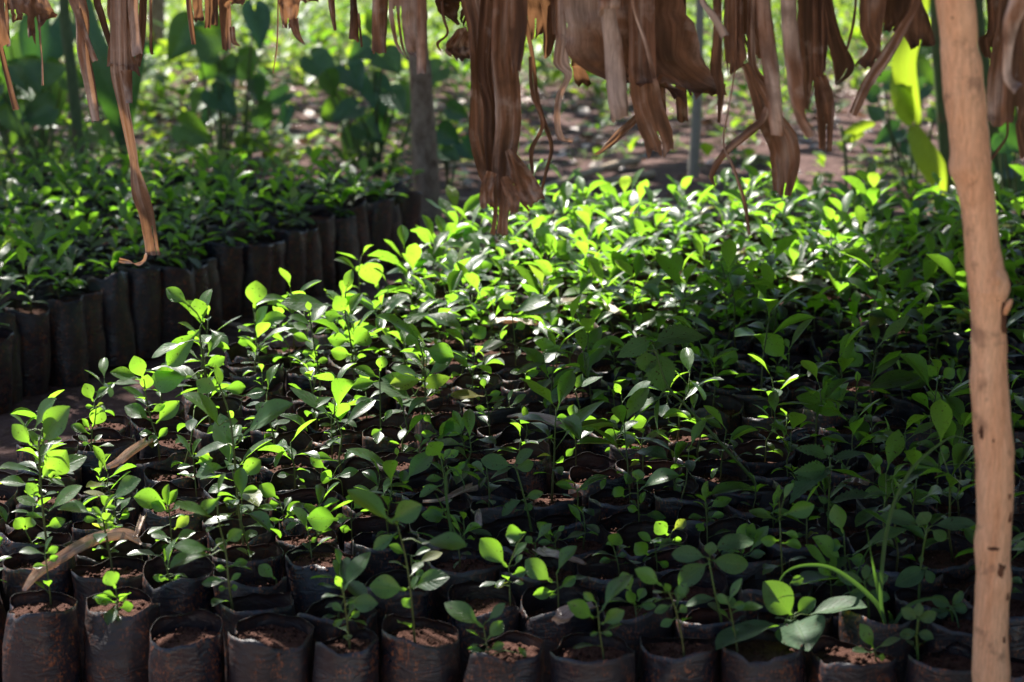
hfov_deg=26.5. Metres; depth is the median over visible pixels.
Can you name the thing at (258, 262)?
potted seedling
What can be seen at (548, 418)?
fallen leaf
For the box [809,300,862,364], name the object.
potted seedling
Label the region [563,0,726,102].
dead banana leaf
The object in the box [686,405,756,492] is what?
potted seedling
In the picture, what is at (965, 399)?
potted seedling
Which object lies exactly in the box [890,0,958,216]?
green stemmed plant
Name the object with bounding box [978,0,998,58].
dead banana leaf
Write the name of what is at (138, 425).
potted seedling
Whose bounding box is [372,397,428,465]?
potted seedling
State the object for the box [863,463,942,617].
potted seedling
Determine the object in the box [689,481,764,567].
potted seedling
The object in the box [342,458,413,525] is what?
potted seedling
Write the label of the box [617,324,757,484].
weed plant
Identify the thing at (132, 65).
dead banana leaf
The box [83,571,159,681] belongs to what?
potted seedling
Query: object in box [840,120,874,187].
yellow leaf plant
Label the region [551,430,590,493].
potted seedling
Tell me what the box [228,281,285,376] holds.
potted seedling
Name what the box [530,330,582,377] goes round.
potted seedling
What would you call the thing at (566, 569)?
potted seedling
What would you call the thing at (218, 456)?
potted seedling
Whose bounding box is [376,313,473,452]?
potted seedling
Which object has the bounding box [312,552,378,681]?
potted seedling
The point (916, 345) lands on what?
potted seedling
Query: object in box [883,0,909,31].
dead banana leaf
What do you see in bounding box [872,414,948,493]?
potted seedling
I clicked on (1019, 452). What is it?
potted seedling
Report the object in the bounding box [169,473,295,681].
potted seedling
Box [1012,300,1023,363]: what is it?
potted seedling
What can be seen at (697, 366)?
potted seedling
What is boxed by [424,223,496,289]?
potted seedling
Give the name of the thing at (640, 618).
potted seedling
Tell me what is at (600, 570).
potted seedling
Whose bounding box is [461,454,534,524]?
potted seedling
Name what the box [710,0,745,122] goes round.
dead banana leaf
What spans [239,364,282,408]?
potted seedling
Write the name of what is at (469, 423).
potted seedling
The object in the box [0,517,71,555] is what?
potted seedling
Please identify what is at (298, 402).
potted seedling
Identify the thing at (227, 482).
potted seedling
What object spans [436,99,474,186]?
broadleaf plant
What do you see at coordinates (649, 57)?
dead banana leaf
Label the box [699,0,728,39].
dead banana leaf
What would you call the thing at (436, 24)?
grass
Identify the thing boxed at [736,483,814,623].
potted seedling
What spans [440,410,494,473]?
potted seedling
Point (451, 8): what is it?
dead banana leaf
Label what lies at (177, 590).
potted seedling
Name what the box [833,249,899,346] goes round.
potted seedling
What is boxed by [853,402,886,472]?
potted seedling
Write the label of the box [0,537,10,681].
potted seedling
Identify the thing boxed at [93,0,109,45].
dead banana leaf
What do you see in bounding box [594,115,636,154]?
dead banana leaf
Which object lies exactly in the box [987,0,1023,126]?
dead banana leaf
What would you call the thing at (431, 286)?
potted seedling
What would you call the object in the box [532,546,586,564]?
fallen leaf
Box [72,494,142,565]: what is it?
potted seedling
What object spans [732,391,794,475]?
potted seedling
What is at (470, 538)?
potted seedling
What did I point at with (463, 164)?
stick
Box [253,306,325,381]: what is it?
potted seedling
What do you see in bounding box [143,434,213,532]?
potted seedling
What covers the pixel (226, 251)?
potted seedling
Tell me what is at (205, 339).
potted seedling
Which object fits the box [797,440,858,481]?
potted seedling
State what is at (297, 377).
potted seedling
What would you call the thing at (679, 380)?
potted seedling
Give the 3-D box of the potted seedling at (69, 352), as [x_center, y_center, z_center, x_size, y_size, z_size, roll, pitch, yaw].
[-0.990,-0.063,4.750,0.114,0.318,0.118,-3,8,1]
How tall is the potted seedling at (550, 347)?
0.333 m
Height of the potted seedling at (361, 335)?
0.426 m
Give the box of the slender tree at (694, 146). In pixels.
[688,0,703,177]
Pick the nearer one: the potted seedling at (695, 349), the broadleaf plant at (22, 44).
the potted seedling at (695, 349)
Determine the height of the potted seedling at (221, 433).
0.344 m
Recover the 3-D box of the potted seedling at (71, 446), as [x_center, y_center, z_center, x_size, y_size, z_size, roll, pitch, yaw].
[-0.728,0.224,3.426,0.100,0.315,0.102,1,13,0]
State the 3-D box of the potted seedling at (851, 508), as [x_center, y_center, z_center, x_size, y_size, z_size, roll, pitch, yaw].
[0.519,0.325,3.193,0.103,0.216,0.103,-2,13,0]
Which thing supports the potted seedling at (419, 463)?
on the ground at (670, 164)
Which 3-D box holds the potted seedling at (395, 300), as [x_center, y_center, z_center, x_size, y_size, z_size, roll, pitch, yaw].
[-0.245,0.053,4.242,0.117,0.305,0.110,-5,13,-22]
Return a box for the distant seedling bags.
[0,135,1023,355]
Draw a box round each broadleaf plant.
[0,14,92,171]
[0,55,116,171]
[167,0,293,167]
[300,7,450,174]
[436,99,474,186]
[857,40,936,190]
[990,106,1023,202]
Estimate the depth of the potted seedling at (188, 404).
3.73 m
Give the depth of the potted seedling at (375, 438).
3.44 m
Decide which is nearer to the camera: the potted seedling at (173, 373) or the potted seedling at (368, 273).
the potted seedling at (173, 373)
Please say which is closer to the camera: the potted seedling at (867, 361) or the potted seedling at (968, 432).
the potted seedling at (968, 432)
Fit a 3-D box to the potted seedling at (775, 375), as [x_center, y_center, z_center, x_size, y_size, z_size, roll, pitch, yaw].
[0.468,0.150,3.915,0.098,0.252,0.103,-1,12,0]
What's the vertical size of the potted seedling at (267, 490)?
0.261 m
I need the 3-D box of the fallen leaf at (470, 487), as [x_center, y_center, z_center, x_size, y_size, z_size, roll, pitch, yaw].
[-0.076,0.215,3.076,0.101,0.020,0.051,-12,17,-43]
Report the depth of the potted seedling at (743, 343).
4.16 m
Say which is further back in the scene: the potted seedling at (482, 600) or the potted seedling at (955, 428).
the potted seedling at (955, 428)
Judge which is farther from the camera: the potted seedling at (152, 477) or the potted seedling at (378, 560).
the potted seedling at (152, 477)
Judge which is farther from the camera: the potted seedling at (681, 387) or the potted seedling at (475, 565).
the potted seedling at (681, 387)
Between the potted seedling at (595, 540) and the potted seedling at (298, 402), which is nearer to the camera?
the potted seedling at (595, 540)
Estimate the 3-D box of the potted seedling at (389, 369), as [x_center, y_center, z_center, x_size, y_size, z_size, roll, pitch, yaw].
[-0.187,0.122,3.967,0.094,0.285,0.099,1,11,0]
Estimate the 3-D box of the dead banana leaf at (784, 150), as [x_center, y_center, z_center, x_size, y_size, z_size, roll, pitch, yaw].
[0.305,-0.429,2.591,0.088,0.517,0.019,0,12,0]
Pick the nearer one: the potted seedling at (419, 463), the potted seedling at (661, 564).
the potted seedling at (661, 564)
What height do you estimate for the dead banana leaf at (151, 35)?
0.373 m
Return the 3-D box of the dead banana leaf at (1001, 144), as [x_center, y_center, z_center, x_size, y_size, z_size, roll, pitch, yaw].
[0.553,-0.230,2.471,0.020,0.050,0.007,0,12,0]
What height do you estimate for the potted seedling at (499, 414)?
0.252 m
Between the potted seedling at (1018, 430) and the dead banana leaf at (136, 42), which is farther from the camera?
the potted seedling at (1018, 430)
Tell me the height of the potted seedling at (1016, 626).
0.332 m
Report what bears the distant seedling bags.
on the ground at (670, 164)
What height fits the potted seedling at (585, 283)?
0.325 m
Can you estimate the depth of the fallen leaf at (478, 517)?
2.97 m
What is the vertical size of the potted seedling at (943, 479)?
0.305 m
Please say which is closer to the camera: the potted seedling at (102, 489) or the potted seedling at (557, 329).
the potted seedling at (102, 489)
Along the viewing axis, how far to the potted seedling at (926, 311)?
3.92 m
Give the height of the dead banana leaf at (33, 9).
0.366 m
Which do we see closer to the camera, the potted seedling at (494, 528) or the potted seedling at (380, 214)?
the potted seedling at (494, 528)
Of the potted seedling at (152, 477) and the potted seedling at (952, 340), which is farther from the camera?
the potted seedling at (952, 340)
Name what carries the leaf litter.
on the ground at (670, 164)
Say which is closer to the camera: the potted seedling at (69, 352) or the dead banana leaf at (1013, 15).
the dead banana leaf at (1013, 15)
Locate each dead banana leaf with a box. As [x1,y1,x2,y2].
[0,0,9,45]
[0,44,19,109]
[4,0,57,47]
[38,15,43,85]
[68,0,99,121]
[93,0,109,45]
[107,0,139,75]
[110,0,159,265]
[128,0,142,56]
[135,0,146,66]
[149,0,154,54]
[186,0,195,44]
[192,0,203,22]
[204,0,217,28]
[218,0,239,50]
[223,0,244,8]
[272,0,278,72]
[279,0,304,44]
[328,0,336,30]
[349,0,362,46]
[372,0,387,53]
[388,0,427,74]
[435,0,465,25]
[436,0,469,61]
[460,0,544,235]
[526,22,553,191]
[527,0,542,38]
[540,0,555,58]
[553,0,572,143]
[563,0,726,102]
[571,60,592,86]
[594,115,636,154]
[598,0,620,17]
[601,8,628,122]
[628,0,673,157]
[631,0,655,78]
[659,0,687,122]
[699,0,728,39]
[709,107,767,186]
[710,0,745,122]
[722,0,750,234]
[736,0,799,195]
[743,0,764,86]
[756,0,783,135]
[780,0,814,138]
[798,0,813,109]
[812,0,834,151]
[825,0,854,84]
[845,0,856,53]
[849,0,921,115]
[855,0,885,75]
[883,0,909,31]
[904,0,934,49]
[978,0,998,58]
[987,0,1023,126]
[991,121,1008,159]
[1002,0,1023,93]
[1016,110,1023,158]
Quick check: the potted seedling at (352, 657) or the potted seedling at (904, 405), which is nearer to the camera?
the potted seedling at (352, 657)
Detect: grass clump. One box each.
[409,467,464,548]
[779,435,973,627]
[826,537,897,593]
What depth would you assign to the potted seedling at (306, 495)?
3.18 m
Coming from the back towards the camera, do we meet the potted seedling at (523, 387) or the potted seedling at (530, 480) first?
the potted seedling at (523, 387)
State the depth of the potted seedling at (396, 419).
3.62 m
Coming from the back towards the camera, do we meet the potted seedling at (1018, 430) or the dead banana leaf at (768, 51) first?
the potted seedling at (1018, 430)
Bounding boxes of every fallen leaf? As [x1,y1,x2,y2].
[22,528,141,590]
[103,437,153,469]
[134,512,146,538]
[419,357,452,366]
[423,483,477,502]
[475,508,481,526]
[482,317,538,326]
[507,412,562,428]
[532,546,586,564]
[552,601,595,624]
[559,297,620,313]
[787,274,830,290]
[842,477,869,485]
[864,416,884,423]
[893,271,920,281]
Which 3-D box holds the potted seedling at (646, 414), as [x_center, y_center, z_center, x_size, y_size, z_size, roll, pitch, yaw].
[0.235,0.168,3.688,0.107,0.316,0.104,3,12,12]
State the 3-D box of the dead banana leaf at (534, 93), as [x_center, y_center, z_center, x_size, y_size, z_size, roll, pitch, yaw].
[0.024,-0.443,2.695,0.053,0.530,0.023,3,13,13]
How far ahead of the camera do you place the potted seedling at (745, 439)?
3.52 m
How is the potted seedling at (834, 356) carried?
on the ground at (670, 164)
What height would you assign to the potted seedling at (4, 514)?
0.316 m
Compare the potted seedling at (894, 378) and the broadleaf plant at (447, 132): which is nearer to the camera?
the potted seedling at (894, 378)
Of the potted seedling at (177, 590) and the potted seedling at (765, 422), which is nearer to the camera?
the potted seedling at (177, 590)
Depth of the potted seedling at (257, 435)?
3.57 m
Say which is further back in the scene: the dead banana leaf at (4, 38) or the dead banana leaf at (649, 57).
the dead banana leaf at (4, 38)
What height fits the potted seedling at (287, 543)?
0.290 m
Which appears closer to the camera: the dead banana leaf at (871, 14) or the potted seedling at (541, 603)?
the dead banana leaf at (871, 14)
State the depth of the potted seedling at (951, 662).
2.51 m
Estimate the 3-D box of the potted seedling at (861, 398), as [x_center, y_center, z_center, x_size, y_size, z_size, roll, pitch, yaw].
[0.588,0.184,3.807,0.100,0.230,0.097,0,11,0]
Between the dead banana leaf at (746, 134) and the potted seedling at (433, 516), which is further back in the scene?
the potted seedling at (433, 516)
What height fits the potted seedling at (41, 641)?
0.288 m
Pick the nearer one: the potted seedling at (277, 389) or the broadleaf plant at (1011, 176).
the potted seedling at (277, 389)
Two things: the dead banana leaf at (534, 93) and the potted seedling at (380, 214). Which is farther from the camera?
the potted seedling at (380, 214)
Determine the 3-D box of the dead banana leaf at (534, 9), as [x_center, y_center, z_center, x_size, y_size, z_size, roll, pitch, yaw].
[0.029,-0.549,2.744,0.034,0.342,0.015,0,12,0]
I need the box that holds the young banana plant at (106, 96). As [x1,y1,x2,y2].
[74,0,145,176]
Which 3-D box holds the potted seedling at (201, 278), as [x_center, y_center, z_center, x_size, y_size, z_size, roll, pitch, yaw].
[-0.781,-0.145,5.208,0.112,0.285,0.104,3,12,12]
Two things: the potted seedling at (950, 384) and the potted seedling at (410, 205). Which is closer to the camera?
the potted seedling at (950, 384)
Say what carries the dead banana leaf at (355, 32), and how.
hanging from the thatch roof
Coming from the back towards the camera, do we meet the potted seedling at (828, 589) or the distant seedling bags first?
the distant seedling bags
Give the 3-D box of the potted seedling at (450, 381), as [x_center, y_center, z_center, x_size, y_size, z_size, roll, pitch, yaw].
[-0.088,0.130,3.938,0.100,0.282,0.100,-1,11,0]
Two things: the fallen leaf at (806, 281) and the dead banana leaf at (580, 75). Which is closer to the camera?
the dead banana leaf at (580, 75)
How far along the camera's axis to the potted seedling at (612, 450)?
3.41 m
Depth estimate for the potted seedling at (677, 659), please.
2.54 m
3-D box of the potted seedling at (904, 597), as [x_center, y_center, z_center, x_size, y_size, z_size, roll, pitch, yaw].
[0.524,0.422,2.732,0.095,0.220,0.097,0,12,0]
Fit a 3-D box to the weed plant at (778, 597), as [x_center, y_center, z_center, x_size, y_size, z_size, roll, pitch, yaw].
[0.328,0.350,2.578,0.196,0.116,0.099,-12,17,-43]
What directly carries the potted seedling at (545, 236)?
on the ground at (670, 164)
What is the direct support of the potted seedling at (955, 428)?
on the ground at (670, 164)
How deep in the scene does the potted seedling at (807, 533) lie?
2.92 m
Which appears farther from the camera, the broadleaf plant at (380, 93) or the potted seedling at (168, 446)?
the broadleaf plant at (380, 93)
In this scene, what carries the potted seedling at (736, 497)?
on the ground at (670, 164)
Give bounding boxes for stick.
[222,321,279,344]
[439,162,540,171]
[440,195,521,206]
[545,156,641,185]
[546,170,655,195]
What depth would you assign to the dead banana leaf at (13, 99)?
3.06 m
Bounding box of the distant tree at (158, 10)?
[145,0,164,61]
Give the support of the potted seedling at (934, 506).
on the ground at (670, 164)
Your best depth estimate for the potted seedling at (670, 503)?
3.11 m
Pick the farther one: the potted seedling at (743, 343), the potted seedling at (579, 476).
the potted seedling at (743, 343)
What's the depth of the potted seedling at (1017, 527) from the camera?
2.99 m
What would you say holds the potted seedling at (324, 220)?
on the ground at (670, 164)
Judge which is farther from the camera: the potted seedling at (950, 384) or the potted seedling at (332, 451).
the potted seedling at (950, 384)
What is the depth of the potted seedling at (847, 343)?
3.58 m
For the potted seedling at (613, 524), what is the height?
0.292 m
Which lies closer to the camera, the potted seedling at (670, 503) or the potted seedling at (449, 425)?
the potted seedling at (670, 503)
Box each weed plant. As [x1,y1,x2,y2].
[373,372,449,415]
[481,448,542,531]
[546,374,600,437]
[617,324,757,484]
[672,533,752,622]
[715,575,866,650]
[790,443,877,536]
[837,565,889,618]
[880,509,975,598]
[900,603,935,660]
[930,591,966,620]
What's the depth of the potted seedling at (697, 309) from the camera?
4.08 m
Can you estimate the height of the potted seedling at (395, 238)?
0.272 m
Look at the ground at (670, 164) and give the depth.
8.57 m
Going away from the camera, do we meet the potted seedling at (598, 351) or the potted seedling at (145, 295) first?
the potted seedling at (598, 351)
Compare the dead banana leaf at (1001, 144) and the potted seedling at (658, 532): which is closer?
the dead banana leaf at (1001, 144)
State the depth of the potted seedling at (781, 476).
3.26 m
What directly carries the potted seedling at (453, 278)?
on the ground at (670, 164)
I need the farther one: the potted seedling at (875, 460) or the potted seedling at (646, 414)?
the potted seedling at (646, 414)
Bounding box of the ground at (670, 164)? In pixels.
[0,0,1023,474]
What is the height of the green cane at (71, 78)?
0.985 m
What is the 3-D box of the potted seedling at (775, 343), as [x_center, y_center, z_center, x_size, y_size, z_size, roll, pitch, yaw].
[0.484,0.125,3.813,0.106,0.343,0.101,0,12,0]
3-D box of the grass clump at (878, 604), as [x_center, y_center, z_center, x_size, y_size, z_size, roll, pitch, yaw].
[0.429,0.233,2.606,0.235,0.246,0.031,0,12,0]
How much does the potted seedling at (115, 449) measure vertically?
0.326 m
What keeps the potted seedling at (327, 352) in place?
on the ground at (670, 164)
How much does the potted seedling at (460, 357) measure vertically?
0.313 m
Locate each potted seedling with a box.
[0,283,22,403]
[0,300,13,414]
[0,397,86,614]
[0,471,11,479]
[0,480,17,521]
[0,482,9,532]
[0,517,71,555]
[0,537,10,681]
[0,553,3,598]
[1,246,59,395]
[2,537,81,681]
[5,491,71,536]
[11,390,78,471]
[15,428,80,522]
[16,442,83,494]
[17,456,75,496]
[34,239,88,386]
[51,255,105,376]
[58,475,144,681]
[71,384,135,493]
[71,445,141,535]
[72,428,136,459]
[72,490,139,560]
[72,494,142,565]
[76,357,129,437]
[78,454,119,508]
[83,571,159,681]
[86,250,135,366]
[110,356,193,531]
[111,223,163,358]
[127,537,214,616]
[129,357,189,436]
[130,416,188,458]
[134,484,217,560]
[139,428,198,471]
[139,525,211,561]
[142,376,214,534]
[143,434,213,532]
[144,494,210,531]
[146,231,194,345]
[148,609,224,681]
[151,286,251,467]
[155,221,209,334]
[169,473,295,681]
[174,224,222,334]
[176,369,242,435]
[178,322,232,404]
[179,300,241,380]
[183,365,292,553]
[184,369,242,421]
[196,466,255,487]
[200,411,258,477]
[200,413,271,529]
[201,214,247,325]
[204,467,284,584]
[204,477,267,516]
[213,563,286,656]
[225,302,277,366]
[227,612,313,681]
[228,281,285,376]
[229,322,285,396]
[233,208,285,312]
[234,220,273,317]
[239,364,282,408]
[242,395,293,447]
[244,364,312,464]
[250,400,303,446]
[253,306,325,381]
[256,268,321,362]
[256,454,320,482]
[257,483,342,549]
[258,419,323,502]
[261,291,357,394]
[268,488,336,541]
[271,191,307,297]
[276,187,322,297]
[276,482,352,565]
[281,269,394,411]
[285,345,330,396]
[285,507,358,615]
[286,355,333,413]
[288,301,352,411]
[288,354,350,440]
[290,363,375,489]
[295,210,335,291]
[297,549,378,657]
[309,398,362,448]
[310,451,386,513]
[311,396,368,472]
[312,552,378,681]
[316,187,360,284]
[317,305,368,363]
[328,310,383,363]
[330,170,369,278]
[331,309,386,380]
[336,495,408,553]
[342,374,382,387]
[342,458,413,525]
[346,447,452,513]
[347,488,466,681]
[348,374,401,429]
[349,262,386,325]
[351,356,416,461]
[351,460,416,584]
[352,413,411,431]
[358,293,407,356]
[362,180,394,272]
[365,543,441,660]
[367,172,407,269]
[369,328,416,357]
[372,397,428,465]
[375,434,439,478]
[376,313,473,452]
[381,325,431,368]
[385,161,424,262]
[386,330,434,374]
[394,323,452,413]
[401,449,470,531]
[404,404,461,433]
[405,338,446,391]
[409,441,479,538]
[410,279,467,370]
[415,512,491,569]
[418,270,466,354]
[421,415,489,463]
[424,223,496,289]
[426,522,504,621]
[427,312,505,376]
[437,337,472,388]
[439,409,516,498]
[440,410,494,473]
[444,601,544,681]
[446,524,526,681]
[451,351,504,404]
[451,378,511,448]
[452,346,503,413]
[460,482,528,507]
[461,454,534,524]
[463,389,528,435]
[464,290,511,353]
[471,325,518,361]
[479,515,537,539]
[482,294,556,380]
[491,422,551,494]
[494,407,551,459]
[496,373,542,390]
[496,522,585,563]
[499,523,575,611]
[501,367,554,407]
[512,370,615,520]
[516,326,583,431]
[519,292,565,354]
[519,546,598,681]
[521,338,569,415]
[525,227,570,332]
[528,303,578,364]
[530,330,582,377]
[535,474,608,542]
[542,295,600,386]
[546,312,623,406]
[550,504,610,581]
[550,575,635,681]
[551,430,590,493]
[553,278,597,350]
[554,405,616,493]
[567,308,613,354]
[568,466,632,508]
[569,328,625,419]
[576,387,669,520]
[576,533,649,606]
[581,344,628,375]
[589,346,627,381]
[589,380,650,456]
[592,367,629,426]
[598,254,673,345]
[598,572,674,677]
[600,468,678,554]
[601,323,656,395]
[602,415,668,461]
[615,415,681,485]
[616,337,673,415]
[616,349,680,425]
[616,519,686,566]
[620,312,662,353]
[629,315,675,365]
[633,431,699,510]
[634,532,708,597]
[635,567,720,681]
[641,372,695,431]
[644,322,693,395]
[652,253,716,351]
[652,567,729,624]
[654,420,718,525]
[657,347,723,461]
[659,319,705,397]
[663,394,731,476]
[668,316,738,418]
[670,305,717,364]
[674,608,746,638]
[677,492,737,549]
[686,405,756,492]
[688,316,764,394]
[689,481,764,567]
[691,344,744,434]
[692,326,727,379]
[693,341,746,384]
[699,243,755,353]
[707,239,785,370]
[713,480,770,511]
[713,523,786,607]
[714,433,765,452]
[716,578,805,681]
[723,473,788,520]
[732,285,814,418]
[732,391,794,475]
[735,356,785,379]
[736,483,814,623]
[741,354,807,436]
[747,353,799,382]
[748,489,820,535]
[749,279,803,367]
[749,412,820,486]
[757,612,833,681]
[758,408,814,442]
[761,319,815,399]
[765,485,831,574]
[773,466,834,520]
[775,353,815,368]
[776,360,849,469]
[786,375,835,427]
[788,504,906,593]
[792,347,827,378]
[796,369,920,450]
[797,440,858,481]
[801,325,890,434]
[805,544,887,638]
[808,460,854,513]
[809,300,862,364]
[809,348,862,389]
[809,624,900,681]
[817,512,871,554]
[819,399,887,505]
[828,316,874,368]
[831,430,917,580]
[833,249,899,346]
[835,488,892,513]
[837,596,914,681]
[839,379,878,413]
[842,315,909,417]
[850,325,902,381]
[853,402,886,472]
[855,291,927,369]
[856,452,928,527]
[859,284,914,368]
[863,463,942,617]
[866,416,914,476]
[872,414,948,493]
[872,416,917,435]
[873,376,911,400]
[880,359,932,426]
[880,415,939,450]
[888,283,945,353]
[893,450,961,550]
[895,306,956,393]
[895,588,970,655]
[898,353,969,474]
[900,399,1022,578]
[901,365,972,429]
[903,445,975,514]
[905,641,972,681]
[918,287,968,367]
[921,356,968,399]
[923,608,973,652]
[927,412,976,517]
[928,412,974,483]
[931,340,970,383]
[941,368,965,418]
[941,420,973,445]
[942,305,970,357]
[942,525,1023,592]
[950,373,1023,513]
[953,292,1023,401]
[954,450,1019,513]
[955,345,1014,419]
[955,540,1023,658]
[959,513,1023,551]
[966,340,1015,368]
[969,389,1023,473]
[1007,352,1023,379]
[1008,331,1023,412]
[1008,362,1023,379]
[1010,375,1023,449]
[1010,551,1023,582]
[1010,657,1023,681]
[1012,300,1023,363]
[1012,491,1023,525]
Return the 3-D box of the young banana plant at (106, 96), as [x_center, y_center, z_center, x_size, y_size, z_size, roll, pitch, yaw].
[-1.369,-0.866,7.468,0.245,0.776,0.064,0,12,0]
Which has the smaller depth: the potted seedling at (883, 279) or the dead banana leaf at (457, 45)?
the dead banana leaf at (457, 45)
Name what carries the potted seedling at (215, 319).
on the ground at (670, 164)
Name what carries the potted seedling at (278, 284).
on the ground at (670, 164)
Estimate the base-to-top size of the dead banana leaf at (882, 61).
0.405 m
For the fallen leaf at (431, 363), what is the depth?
3.86 m
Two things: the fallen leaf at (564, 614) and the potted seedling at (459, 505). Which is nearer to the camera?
the fallen leaf at (564, 614)
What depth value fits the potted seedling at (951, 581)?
2.82 m
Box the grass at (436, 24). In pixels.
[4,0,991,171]
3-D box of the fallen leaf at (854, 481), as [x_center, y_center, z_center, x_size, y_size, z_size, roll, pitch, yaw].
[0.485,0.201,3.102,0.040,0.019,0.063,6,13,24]
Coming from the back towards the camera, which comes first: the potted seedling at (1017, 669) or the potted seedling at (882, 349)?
the potted seedling at (882, 349)
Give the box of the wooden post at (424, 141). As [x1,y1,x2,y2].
[407,26,441,217]
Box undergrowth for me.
[0,0,1023,224]
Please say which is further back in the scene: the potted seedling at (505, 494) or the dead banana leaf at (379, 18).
the potted seedling at (505, 494)
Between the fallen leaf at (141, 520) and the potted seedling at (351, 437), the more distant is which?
the potted seedling at (351, 437)
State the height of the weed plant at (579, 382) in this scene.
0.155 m
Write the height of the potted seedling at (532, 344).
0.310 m
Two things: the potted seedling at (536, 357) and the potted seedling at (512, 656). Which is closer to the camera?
the potted seedling at (512, 656)
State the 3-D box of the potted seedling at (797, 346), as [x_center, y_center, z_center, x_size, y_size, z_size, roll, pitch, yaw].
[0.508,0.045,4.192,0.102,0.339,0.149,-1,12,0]
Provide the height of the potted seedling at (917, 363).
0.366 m
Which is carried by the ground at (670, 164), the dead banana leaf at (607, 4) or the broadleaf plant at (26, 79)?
the broadleaf plant at (26, 79)
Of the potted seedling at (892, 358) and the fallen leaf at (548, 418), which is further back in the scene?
the potted seedling at (892, 358)
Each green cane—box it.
[59,0,85,163]
[975,0,1005,199]
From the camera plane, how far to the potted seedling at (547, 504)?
3.15 m
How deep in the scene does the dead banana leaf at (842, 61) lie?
2.58 m
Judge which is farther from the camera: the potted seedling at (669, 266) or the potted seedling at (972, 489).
the potted seedling at (669, 266)
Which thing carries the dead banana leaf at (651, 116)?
hanging from the thatch roof
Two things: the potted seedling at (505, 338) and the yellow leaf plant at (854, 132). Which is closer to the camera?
the potted seedling at (505, 338)
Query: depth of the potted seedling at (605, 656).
2.51 m
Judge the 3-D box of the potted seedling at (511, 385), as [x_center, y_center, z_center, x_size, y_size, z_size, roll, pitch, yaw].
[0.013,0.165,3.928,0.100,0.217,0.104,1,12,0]
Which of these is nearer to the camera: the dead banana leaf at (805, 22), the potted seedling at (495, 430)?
the dead banana leaf at (805, 22)
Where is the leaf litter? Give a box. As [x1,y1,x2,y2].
[11,5,1021,442]
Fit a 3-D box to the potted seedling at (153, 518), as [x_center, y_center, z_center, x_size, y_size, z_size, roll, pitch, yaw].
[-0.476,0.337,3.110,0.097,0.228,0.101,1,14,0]
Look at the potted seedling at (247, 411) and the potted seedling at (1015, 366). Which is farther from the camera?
the potted seedling at (1015, 366)
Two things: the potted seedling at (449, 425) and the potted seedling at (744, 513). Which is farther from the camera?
the potted seedling at (449, 425)
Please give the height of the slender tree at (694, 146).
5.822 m
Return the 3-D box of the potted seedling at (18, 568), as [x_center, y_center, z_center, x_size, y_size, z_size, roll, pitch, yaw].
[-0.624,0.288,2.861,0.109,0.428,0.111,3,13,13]
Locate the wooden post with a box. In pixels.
[935,0,1014,681]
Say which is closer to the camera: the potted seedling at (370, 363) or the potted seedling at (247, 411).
the potted seedling at (247, 411)
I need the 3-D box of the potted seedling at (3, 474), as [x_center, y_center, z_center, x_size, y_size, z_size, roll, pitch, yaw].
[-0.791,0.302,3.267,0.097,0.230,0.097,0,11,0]
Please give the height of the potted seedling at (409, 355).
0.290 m
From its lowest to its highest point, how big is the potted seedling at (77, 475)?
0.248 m
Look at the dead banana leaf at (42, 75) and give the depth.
3.02 m
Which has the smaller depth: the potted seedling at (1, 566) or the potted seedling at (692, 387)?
the potted seedling at (1, 566)
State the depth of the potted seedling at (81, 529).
2.99 m
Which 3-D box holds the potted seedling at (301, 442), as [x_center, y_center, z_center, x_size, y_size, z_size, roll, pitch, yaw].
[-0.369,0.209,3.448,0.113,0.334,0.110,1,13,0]
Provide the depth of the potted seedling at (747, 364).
3.96 m
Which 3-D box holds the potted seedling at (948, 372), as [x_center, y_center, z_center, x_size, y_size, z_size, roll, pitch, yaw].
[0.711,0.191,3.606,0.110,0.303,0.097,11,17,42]
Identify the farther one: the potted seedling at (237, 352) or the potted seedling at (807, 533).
the potted seedling at (237, 352)
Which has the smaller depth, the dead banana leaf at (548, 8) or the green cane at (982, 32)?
the dead banana leaf at (548, 8)
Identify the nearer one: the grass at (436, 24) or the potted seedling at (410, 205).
the potted seedling at (410, 205)
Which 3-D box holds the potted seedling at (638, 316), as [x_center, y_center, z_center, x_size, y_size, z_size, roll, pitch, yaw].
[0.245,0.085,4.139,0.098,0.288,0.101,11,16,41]
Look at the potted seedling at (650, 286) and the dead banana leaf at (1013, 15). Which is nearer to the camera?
the dead banana leaf at (1013, 15)
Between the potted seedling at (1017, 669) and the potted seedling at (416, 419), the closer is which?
the potted seedling at (1017, 669)
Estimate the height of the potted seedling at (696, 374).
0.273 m
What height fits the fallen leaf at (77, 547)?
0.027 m
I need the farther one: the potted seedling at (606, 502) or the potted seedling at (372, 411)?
the potted seedling at (372, 411)
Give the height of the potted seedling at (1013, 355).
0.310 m
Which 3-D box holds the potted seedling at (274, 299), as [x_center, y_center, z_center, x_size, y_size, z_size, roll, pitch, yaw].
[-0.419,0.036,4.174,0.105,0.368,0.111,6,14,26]
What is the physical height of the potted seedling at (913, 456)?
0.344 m
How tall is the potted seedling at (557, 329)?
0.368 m
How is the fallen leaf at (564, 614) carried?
on the potted seedling at (605, 656)
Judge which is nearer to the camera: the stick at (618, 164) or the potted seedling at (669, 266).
the potted seedling at (669, 266)

